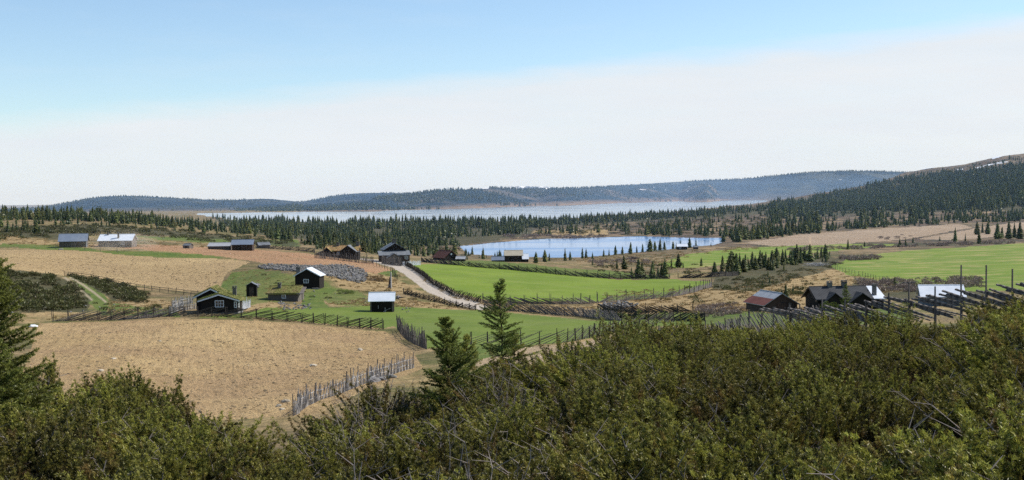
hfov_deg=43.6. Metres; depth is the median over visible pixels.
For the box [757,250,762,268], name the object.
spruce tree
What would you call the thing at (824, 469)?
juniper bush
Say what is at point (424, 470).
juniper bush
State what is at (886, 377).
juniper bush
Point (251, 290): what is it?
door
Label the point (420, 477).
juniper bush
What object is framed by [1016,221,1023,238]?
spruce tree
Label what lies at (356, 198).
hills
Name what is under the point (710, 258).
lakeside meadow
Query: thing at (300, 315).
wooden fence
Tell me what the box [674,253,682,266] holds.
spruce tree
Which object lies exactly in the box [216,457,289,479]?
juniper bush
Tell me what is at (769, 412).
juniper bush
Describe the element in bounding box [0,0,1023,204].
sky
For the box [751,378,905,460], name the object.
juniper bush
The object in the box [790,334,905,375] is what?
juniper bush
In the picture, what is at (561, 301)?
wooden fence
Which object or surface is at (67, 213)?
spruce tree
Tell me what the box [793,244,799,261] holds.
spruce tree
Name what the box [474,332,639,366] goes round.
bare soil track
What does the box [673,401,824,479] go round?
juniper bush
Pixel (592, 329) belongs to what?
wooden fence
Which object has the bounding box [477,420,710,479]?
juniper bush
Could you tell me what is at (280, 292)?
turf roof hut
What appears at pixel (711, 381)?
juniper bush
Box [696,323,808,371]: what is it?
juniper bush
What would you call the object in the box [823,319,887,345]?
juniper bush
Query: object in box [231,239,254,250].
plank barn
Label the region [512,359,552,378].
juniper bush
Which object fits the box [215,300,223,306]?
window
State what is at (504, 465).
juniper bush
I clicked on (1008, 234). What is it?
spruce tree
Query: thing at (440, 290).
dry grass
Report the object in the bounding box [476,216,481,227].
spruce tree
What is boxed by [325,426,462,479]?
juniper bush
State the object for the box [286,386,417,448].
juniper bush
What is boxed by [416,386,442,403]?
juniper bush
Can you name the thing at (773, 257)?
spruce tree
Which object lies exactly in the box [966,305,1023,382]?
juniper bush
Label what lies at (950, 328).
juniper bush
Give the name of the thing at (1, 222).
spruce tree
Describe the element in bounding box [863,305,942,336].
juniper bush
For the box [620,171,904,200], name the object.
hills
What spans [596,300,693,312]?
wooden fence
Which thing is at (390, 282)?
weathered post
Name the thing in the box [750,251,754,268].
spruce tree
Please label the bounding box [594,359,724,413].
juniper bush
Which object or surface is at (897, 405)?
juniper bush
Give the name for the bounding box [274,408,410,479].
juniper bush
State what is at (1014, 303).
juniper bush
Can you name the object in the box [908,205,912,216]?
spruce tree
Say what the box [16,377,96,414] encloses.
juniper bush
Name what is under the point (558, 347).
juniper bush
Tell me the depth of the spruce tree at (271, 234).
510.16 m
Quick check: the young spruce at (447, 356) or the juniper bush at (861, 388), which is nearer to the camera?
the juniper bush at (861, 388)
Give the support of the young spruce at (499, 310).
on the ground at (426, 358)
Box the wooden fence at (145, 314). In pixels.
[51,305,185,321]
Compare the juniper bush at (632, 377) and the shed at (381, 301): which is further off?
the shed at (381, 301)
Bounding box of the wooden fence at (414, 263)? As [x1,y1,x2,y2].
[402,260,420,265]
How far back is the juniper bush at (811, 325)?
47.27 m
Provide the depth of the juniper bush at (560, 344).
44.15 m
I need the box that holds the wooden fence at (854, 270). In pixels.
[825,262,888,282]
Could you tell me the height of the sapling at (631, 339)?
1.986 m
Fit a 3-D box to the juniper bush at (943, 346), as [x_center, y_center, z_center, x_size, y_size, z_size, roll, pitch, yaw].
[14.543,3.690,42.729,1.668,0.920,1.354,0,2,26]
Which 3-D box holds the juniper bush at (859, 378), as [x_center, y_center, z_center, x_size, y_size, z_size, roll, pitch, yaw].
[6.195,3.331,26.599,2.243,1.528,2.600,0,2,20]
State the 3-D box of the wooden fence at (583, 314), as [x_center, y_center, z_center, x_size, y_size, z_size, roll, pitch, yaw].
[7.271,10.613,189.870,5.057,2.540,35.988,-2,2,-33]
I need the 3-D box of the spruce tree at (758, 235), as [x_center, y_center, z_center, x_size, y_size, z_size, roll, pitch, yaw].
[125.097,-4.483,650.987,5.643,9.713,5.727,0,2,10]
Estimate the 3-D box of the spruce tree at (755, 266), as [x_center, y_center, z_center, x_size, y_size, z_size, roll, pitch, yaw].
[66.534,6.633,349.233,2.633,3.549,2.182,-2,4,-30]
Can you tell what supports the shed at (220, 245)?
on the ground at (426, 358)
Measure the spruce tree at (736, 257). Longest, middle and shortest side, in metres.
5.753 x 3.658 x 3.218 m
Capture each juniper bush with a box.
[0,389,113,468]
[0,393,121,479]
[0,432,32,479]
[0,435,55,479]
[0,466,87,479]
[1,403,109,435]
[5,440,14,469]
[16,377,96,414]
[21,352,71,402]
[28,421,162,479]
[29,371,126,430]
[54,427,238,479]
[57,363,188,404]
[61,453,163,479]
[62,392,252,464]
[67,366,182,408]
[84,400,159,463]
[86,368,195,419]
[90,379,190,436]
[91,412,283,479]
[122,382,237,434]
[165,421,258,450]
[175,406,271,439]
[188,419,285,460]
[189,431,305,477]
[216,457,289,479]
[219,444,317,479]
[250,454,319,479]
[255,453,358,479]
[269,414,426,477]
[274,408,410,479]
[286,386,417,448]
[287,413,370,450]
[308,366,432,434]
[320,406,378,426]
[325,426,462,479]
[334,435,458,479]
[350,420,547,479]
[371,467,481,479]
[376,399,510,478]
[380,402,445,431]
[383,415,501,461]
[393,418,428,433]
[402,384,433,418]
[408,451,520,479]
[413,370,478,409]
[414,384,497,414]
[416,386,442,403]
[417,395,503,432]
[419,363,551,421]
[422,390,568,475]
[443,368,555,418]
[444,386,543,445]
[446,360,533,383]
[459,441,643,479]
[460,383,575,451]
[475,398,767,479]
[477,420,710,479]
[478,353,555,413]
[485,440,534,479]
[486,349,558,379]
[503,334,662,405]
[508,412,704,460]
[510,364,712,469]
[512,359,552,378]
[529,373,668,428]
[536,341,662,374]
[538,355,666,407]
[541,336,580,366]
[544,335,599,360]
[546,372,697,423]
[557,329,645,361]
[577,335,714,384]
[582,391,735,455]
[590,318,655,351]
[594,342,711,404]
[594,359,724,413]
[598,324,688,356]
[612,318,704,339]
[613,311,693,335]
[613,332,670,353]
[613,416,786,479]
[633,394,689,424]
[645,327,739,387]
[646,329,734,359]
[652,322,716,347]
[660,311,707,338]
[670,336,768,369]
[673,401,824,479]
[676,351,834,417]
[676,377,834,460]
[685,349,766,400]
[690,438,855,479]
[691,323,748,344]
[691,329,791,381]
[692,366,779,409]
[694,329,775,358]
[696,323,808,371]
[703,354,768,377]
[704,324,760,334]
[707,326,750,343]
[710,321,780,344]
[711,329,753,348]
[728,432,867,479]
[729,417,880,479]
[747,337,898,390]
[748,315,845,354]
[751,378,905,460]
[756,322,788,336]
[756,331,819,374]
[758,356,856,398]
[760,360,864,405]
[766,311,836,333]
[769,351,922,448]
[782,324,862,354]
[785,316,872,349]
[785,452,892,479]
[790,315,844,332]
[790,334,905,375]
[799,436,909,479]
[802,305,891,336]
[806,379,1023,479]
[815,367,895,398]
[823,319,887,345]
[833,390,911,432]
[840,326,883,337]
[840,329,922,355]
[840,380,977,458]
[846,349,928,387]
[847,327,936,379]
[850,370,894,387]
[855,319,906,337]
[855,362,964,411]
[857,335,910,351]
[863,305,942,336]
[863,364,928,396]
[865,419,976,479]
[868,330,930,351]
[875,322,926,343]
[877,392,944,420]
[884,443,950,479]
[891,354,1023,446]
[892,396,1023,479]
[895,319,952,346]
[895,334,953,359]
[896,341,948,384]
[902,444,967,479]
[915,380,1023,464]
[920,344,975,377]
[921,301,1023,380]
[921,366,945,396]
[922,389,996,426]
[924,339,955,350]
[929,363,973,399]
[931,451,1001,479]
[932,319,964,340]
[934,364,994,409]
[939,340,982,364]
[944,315,968,327]
[947,361,1011,397]
[948,299,1023,362]
[952,389,1021,443]
[958,304,1018,339]
[959,303,1015,334]
[961,295,1013,345]
[963,301,1005,322]
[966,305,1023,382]
[974,340,1023,407]
[986,320,1023,380]
[998,292,1023,307]
[1002,297,1023,318]
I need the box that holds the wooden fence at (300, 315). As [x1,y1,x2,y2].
[183,305,383,329]
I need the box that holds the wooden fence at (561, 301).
[482,293,597,303]
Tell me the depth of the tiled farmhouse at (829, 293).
177.70 m
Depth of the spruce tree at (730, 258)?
333.09 m
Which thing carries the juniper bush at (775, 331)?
on the ground at (426, 358)
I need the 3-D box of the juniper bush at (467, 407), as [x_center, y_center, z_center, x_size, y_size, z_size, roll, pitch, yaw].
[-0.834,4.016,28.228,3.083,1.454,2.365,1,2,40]
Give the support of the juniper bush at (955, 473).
on the ground at (426, 358)
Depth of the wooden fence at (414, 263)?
323.65 m
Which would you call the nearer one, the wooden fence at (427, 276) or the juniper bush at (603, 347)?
the juniper bush at (603, 347)
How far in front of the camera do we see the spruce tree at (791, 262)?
380.85 m
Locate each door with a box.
[76,242,82,246]
[249,287,253,296]
[778,303,785,309]
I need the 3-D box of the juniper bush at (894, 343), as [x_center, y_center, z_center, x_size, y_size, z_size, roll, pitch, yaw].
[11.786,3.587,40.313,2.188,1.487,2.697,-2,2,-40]
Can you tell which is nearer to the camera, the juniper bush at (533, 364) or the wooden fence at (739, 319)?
the juniper bush at (533, 364)
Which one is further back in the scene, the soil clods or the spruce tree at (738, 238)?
the spruce tree at (738, 238)
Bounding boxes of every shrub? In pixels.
[337,289,354,293]
[365,275,384,280]
[375,278,388,281]
[820,301,840,310]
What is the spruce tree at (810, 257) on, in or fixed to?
on the ground at (426, 358)
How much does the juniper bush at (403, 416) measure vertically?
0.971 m
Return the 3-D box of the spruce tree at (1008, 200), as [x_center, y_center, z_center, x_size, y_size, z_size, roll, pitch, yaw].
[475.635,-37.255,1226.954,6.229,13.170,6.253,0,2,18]
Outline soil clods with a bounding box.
[0,246,397,420]
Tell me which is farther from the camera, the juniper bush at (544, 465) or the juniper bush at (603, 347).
the juniper bush at (603, 347)
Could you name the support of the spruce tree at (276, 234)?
on the ground at (426, 358)
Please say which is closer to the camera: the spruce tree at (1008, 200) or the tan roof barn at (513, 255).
the tan roof barn at (513, 255)
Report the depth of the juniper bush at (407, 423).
29.56 m
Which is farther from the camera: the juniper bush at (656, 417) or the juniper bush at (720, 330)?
the juniper bush at (720, 330)
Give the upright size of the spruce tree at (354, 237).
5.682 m
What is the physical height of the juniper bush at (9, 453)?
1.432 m
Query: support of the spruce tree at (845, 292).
on the ground at (426, 358)
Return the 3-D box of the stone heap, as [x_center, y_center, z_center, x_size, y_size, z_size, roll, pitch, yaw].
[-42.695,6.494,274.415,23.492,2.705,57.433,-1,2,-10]
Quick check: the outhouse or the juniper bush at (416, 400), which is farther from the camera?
the outhouse
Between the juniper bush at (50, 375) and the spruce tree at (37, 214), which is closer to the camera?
the juniper bush at (50, 375)
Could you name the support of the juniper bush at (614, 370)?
on the ground at (426, 358)
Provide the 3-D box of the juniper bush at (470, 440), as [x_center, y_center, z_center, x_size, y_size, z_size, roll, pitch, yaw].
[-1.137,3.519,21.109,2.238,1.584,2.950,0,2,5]
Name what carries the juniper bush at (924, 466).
on the ground at (426, 358)
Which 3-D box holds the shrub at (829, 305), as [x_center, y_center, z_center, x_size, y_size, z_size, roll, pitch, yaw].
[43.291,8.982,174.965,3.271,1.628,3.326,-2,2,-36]
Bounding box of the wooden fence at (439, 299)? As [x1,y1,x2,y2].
[403,288,475,309]
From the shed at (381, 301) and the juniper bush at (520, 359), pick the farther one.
the shed at (381, 301)
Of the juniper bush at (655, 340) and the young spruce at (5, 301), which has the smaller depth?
the young spruce at (5, 301)
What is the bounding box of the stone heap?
[258,263,367,282]
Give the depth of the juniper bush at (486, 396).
30.26 m
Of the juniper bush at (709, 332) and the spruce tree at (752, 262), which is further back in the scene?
the spruce tree at (752, 262)
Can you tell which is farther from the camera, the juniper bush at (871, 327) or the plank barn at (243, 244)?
the plank barn at (243, 244)
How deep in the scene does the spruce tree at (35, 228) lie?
395.63 m
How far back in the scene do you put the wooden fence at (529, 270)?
316.33 m
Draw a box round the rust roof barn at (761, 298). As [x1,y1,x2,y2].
[743,289,800,310]
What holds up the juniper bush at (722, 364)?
on the ground at (426, 358)
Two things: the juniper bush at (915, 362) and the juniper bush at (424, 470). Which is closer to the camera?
the juniper bush at (424, 470)
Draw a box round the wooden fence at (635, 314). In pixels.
[599,304,704,321]
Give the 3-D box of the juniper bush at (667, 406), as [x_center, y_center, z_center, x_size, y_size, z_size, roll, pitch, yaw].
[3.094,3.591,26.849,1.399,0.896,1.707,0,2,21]
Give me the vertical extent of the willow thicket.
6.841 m
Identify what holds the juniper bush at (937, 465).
on the ground at (426, 358)
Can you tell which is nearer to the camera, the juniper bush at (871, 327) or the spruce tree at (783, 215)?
the juniper bush at (871, 327)
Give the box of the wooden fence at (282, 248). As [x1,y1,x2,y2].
[256,244,314,252]
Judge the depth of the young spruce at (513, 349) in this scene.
40.86 m
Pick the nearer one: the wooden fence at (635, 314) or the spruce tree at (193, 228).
the wooden fence at (635, 314)
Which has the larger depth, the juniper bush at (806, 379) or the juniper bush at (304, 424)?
the juniper bush at (304, 424)
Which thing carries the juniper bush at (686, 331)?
on the ground at (426, 358)
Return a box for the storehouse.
[293,267,325,288]
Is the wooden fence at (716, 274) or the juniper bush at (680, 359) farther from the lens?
the wooden fence at (716, 274)
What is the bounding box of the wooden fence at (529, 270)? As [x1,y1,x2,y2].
[421,256,669,278]
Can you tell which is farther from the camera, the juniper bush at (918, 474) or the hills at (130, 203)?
the hills at (130, 203)
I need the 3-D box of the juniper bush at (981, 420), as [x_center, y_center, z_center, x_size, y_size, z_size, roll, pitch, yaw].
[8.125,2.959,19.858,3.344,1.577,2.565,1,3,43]
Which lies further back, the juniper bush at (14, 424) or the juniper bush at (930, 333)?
the juniper bush at (930, 333)
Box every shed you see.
[207,242,231,249]
[256,242,270,247]
[368,292,395,311]
[455,256,466,260]
[491,256,504,261]
[522,253,528,261]
[915,284,966,305]
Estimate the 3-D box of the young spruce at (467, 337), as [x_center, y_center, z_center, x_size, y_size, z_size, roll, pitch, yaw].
[-1.174,3.782,34.580,1.511,2.528,1.606,-2,2,-43]
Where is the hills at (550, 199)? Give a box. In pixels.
[269,184,735,210]
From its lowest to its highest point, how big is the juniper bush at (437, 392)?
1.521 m
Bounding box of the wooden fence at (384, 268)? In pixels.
[359,258,397,279]
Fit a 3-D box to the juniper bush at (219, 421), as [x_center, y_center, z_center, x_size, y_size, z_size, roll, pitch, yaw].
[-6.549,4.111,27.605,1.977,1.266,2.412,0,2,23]
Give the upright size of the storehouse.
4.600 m
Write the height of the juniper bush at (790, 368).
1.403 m
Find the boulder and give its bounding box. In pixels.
[368,376,380,381]
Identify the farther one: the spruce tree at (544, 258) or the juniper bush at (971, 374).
the spruce tree at (544, 258)
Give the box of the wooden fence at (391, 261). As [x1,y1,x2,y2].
[381,253,401,265]
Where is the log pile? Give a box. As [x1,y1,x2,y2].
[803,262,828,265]
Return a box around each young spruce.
[0,258,62,430]
[0,338,56,431]
[406,316,487,420]
[445,334,492,394]
[478,278,538,376]
[498,332,530,370]
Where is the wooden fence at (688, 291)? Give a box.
[596,278,711,302]
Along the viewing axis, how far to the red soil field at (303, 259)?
319.46 m
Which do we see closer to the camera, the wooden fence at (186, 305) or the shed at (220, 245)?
the wooden fence at (186, 305)
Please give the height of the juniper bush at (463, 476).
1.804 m
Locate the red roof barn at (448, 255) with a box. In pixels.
[432,249,456,260]
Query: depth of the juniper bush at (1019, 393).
18.52 m
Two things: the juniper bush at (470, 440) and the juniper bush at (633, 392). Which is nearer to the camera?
the juniper bush at (470, 440)
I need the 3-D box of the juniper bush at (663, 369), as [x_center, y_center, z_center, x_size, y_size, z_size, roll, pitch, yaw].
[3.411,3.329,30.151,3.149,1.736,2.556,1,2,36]
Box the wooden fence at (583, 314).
[484,301,622,320]
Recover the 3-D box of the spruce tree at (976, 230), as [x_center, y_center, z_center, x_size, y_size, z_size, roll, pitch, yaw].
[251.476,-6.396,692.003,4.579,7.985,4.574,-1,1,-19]
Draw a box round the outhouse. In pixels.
[245,281,257,296]
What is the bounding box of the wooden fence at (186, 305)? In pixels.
[169,302,196,313]
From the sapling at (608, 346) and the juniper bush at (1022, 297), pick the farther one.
the juniper bush at (1022, 297)
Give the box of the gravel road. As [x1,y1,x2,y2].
[360,258,483,309]
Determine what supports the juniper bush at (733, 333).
on the ground at (426, 358)
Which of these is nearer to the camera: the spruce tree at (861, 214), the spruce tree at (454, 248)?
the spruce tree at (454, 248)
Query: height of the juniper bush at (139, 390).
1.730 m
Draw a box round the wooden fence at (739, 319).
[658,304,835,333]
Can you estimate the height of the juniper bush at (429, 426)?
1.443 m
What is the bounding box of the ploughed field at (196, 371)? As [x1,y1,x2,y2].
[23,318,423,419]
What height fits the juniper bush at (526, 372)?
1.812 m
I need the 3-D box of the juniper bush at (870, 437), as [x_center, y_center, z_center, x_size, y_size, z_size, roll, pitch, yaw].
[7.136,3.320,22.977,3.090,1.548,2.276,0,2,24]
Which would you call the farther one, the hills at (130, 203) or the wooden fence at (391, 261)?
the hills at (130, 203)
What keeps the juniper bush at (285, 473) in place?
on the ground at (426, 358)
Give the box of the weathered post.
[387,272,391,287]
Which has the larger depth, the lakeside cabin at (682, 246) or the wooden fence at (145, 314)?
the lakeside cabin at (682, 246)
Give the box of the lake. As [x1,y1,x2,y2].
[196,200,766,222]
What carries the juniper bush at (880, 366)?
on the ground at (426, 358)
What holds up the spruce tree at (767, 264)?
on the ground at (426, 358)
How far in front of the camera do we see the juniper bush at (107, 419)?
22.93 m
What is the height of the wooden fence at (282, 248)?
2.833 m
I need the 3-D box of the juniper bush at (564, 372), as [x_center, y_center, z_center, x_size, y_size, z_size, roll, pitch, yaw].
[1.731,3.472,32.164,3.012,2.047,3.711,-2,2,-42]
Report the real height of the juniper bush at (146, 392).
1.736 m
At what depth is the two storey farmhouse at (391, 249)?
338.80 m
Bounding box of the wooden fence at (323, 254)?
[314,250,373,263]
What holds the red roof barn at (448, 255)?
on the ground at (426, 358)
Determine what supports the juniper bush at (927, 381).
on the ground at (426, 358)
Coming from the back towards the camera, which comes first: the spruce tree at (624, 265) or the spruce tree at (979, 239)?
the spruce tree at (979, 239)
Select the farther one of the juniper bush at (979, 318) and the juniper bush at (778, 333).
the juniper bush at (778, 333)
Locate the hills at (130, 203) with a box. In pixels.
[0,196,318,212]
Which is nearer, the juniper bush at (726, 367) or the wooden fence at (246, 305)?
the juniper bush at (726, 367)
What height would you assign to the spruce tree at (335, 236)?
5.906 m
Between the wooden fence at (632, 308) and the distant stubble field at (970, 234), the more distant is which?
the distant stubble field at (970, 234)
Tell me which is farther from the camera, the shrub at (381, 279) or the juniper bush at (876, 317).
the shrub at (381, 279)
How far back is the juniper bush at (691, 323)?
48.16 m
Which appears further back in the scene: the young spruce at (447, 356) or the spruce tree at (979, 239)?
the spruce tree at (979, 239)
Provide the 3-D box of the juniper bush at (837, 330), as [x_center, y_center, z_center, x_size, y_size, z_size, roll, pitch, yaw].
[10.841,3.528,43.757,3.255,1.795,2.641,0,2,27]
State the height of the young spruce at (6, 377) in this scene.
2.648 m
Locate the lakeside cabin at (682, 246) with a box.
[676,244,687,249]
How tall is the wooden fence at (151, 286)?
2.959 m
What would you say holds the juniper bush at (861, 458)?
on the ground at (426, 358)
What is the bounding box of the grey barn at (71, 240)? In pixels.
[58,233,89,247]
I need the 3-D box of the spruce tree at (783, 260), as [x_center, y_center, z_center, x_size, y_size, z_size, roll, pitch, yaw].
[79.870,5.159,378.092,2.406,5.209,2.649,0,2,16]
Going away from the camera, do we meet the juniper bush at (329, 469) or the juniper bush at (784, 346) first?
the juniper bush at (329, 469)
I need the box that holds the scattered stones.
[11,231,683,312]
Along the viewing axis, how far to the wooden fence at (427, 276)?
246.33 m
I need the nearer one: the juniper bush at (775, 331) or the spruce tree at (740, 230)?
the juniper bush at (775, 331)
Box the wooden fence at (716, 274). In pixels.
[679,269,738,277]
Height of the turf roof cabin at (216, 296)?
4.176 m
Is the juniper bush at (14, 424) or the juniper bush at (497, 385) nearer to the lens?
the juniper bush at (14, 424)
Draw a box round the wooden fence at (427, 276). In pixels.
[396,258,480,302]
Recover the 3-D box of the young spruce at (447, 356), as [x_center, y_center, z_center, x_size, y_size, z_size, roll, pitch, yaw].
[-1.697,3.465,33.314,2.564,3.070,2.338,-1,2,0]
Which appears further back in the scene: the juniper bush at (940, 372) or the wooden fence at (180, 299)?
the wooden fence at (180, 299)
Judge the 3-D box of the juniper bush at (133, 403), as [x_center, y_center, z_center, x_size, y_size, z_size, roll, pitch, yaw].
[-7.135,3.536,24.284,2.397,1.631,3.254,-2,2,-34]
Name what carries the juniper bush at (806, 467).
on the ground at (426, 358)
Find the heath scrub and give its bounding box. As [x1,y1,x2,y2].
[0,215,835,312]
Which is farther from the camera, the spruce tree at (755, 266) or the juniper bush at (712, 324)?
the spruce tree at (755, 266)
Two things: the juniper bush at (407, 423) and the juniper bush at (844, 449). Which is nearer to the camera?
the juniper bush at (844, 449)
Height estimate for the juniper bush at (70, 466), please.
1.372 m
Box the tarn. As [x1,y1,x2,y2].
[460,236,724,257]
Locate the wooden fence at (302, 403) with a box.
[292,352,413,415]
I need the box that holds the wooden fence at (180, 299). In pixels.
[172,295,192,305]
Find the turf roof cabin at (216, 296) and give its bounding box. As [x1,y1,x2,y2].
[193,285,244,313]
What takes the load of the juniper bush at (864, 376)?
on the ground at (426, 358)
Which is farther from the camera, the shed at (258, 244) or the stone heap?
the shed at (258, 244)
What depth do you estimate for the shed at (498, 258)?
366.92 m
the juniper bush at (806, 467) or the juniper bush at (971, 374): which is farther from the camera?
the juniper bush at (971, 374)
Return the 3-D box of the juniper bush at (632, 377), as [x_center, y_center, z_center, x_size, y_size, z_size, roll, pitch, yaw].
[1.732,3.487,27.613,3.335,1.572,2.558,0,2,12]
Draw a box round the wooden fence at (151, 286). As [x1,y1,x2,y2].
[64,272,197,294]
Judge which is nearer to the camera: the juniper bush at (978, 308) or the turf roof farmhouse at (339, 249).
the juniper bush at (978, 308)
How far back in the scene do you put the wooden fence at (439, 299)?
213.42 m
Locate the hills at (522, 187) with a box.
[479,186,561,189]
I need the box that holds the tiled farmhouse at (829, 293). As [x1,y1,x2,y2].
[801,280,885,310]
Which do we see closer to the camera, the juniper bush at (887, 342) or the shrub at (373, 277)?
the juniper bush at (887, 342)
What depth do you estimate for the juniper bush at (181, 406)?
26.18 m
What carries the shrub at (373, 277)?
on the ground at (426, 358)
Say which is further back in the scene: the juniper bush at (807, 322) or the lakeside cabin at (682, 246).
the lakeside cabin at (682, 246)
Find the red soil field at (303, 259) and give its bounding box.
[88,244,391,273]
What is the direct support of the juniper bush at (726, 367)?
on the ground at (426, 358)
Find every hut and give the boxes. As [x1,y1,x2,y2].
[182,243,192,248]
[266,282,306,301]
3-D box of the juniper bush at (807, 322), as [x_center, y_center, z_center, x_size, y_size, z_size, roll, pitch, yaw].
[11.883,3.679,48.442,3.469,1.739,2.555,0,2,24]
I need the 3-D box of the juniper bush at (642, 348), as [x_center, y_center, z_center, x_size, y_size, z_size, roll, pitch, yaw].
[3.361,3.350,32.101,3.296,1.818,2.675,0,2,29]
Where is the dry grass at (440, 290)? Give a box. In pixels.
[0,235,902,326]
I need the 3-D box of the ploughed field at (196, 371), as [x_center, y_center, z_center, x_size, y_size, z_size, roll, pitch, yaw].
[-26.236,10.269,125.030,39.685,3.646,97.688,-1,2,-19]
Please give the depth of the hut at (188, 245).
345.52 m
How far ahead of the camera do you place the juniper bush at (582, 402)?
21.52 m
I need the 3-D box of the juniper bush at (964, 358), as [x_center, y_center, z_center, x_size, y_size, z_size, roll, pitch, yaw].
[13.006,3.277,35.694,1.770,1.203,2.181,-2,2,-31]
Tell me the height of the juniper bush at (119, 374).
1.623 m
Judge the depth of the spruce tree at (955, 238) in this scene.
584.68 m
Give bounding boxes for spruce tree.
[0,215,3,226]
[32,222,38,233]
[33,207,39,219]
[48,208,51,221]
[64,209,70,219]
[87,210,92,221]
[111,213,119,222]
[161,215,166,226]
[190,221,194,231]
[246,222,252,233]
[268,228,273,238]
[274,225,279,238]
[279,227,286,239]
[287,226,292,240]
[306,233,311,243]
[331,231,337,242]
[352,233,356,242]
[361,240,367,251]
[377,218,382,228]
[381,231,385,243]
[422,245,426,256]
[448,217,451,227]
[452,242,457,253]
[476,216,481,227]
[542,250,547,261]
[621,255,627,268]
[627,242,632,253]
[634,258,643,277]
[641,262,645,275]
[646,239,652,251]
[649,261,656,277]
[657,264,663,277]
[662,259,670,277]
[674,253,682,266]
[720,255,724,268]
[723,251,735,271]
[727,258,730,272]
[729,253,733,270]
[734,223,743,239]
[734,227,742,241]
[734,253,741,269]
[735,259,741,274]
[740,258,748,271]
[743,225,747,239]
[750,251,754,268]
[752,258,758,269]
[755,223,762,238]
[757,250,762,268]
[763,253,766,267]
[765,257,769,269]
[769,250,775,265]
[775,251,779,265]
[780,249,785,264]
[781,206,786,218]
[784,249,788,263]
[784,284,788,296]
[789,255,794,264]
[791,221,794,231]
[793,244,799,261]
[798,253,802,263]
[802,247,806,260]
[803,220,807,232]
[805,244,814,261]
[814,210,819,223]
[816,221,820,233]
[823,245,829,258]
[838,284,852,307]
[858,208,863,219]
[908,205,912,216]
[951,227,957,241]
[974,221,981,234]
[977,231,982,243]
[984,221,990,233]
[993,222,1003,238]
[1003,220,1013,238]
[1006,195,1010,206]
[1012,223,1016,237]
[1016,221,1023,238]
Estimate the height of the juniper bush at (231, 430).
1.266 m
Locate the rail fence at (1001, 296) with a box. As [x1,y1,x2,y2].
[759,265,1023,334]
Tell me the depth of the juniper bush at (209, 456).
19.38 m
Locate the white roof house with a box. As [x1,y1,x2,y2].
[97,232,137,247]
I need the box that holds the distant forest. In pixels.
[0,155,1023,293]
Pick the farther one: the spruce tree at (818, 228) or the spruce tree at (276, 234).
the spruce tree at (818, 228)
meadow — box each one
[200,306,666,348]
[413,264,708,301]
[667,244,903,267]
[832,243,1023,291]
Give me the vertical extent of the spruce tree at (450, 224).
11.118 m
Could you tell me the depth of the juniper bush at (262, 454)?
22.91 m
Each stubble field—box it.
[0,250,249,290]
[746,224,971,245]
[918,222,1023,239]
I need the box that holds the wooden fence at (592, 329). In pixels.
[452,312,673,345]
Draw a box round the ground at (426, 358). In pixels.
[0,154,1023,478]
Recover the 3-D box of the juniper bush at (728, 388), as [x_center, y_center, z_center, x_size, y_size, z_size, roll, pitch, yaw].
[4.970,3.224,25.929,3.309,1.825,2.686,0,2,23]
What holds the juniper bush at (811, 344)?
on the ground at (426, 358)
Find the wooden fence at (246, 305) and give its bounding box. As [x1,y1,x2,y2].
[242,297,250,308]
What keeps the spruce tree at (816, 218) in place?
on the ground at (426, 358)
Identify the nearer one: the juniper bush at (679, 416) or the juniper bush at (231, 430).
the juniper bush at (679, 416)
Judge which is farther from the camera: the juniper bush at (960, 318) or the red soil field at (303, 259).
the red soil field at (303, 259)
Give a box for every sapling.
[595,308,649,361]
[617,309,664,355]
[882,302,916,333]
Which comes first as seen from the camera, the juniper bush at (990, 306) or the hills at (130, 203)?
the juniper bush at (990, 306)
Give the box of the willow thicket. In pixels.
[503,233,1014,317]
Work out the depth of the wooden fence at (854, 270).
325.22 m
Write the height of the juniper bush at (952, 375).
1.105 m
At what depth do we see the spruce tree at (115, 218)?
508.59 m
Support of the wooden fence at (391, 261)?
on the ground at (426, 358)
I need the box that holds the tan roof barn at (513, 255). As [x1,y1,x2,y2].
[504,250,522,261]
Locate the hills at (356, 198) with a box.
[303,193,402,203]
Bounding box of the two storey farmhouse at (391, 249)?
[377,239,410,261]
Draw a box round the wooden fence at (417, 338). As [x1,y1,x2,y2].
[396,314,426,348]
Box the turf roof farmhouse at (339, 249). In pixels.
[317,241,360,259]
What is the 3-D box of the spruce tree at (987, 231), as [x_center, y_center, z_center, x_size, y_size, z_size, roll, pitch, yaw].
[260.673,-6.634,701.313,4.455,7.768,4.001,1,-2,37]
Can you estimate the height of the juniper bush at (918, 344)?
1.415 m
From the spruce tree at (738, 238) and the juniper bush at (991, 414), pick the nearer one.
the juniper bush at (991, 414)
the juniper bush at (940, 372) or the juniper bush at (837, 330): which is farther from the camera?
the juniper bush at (837, 330)
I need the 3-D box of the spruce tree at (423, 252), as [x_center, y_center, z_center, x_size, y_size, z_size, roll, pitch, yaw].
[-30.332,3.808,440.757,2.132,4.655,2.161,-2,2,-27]
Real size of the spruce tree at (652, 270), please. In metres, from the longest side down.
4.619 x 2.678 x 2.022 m
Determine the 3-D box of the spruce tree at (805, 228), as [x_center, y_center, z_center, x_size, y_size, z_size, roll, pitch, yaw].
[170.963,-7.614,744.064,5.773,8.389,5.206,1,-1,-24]
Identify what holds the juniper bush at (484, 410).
on the ground at (426, 358)

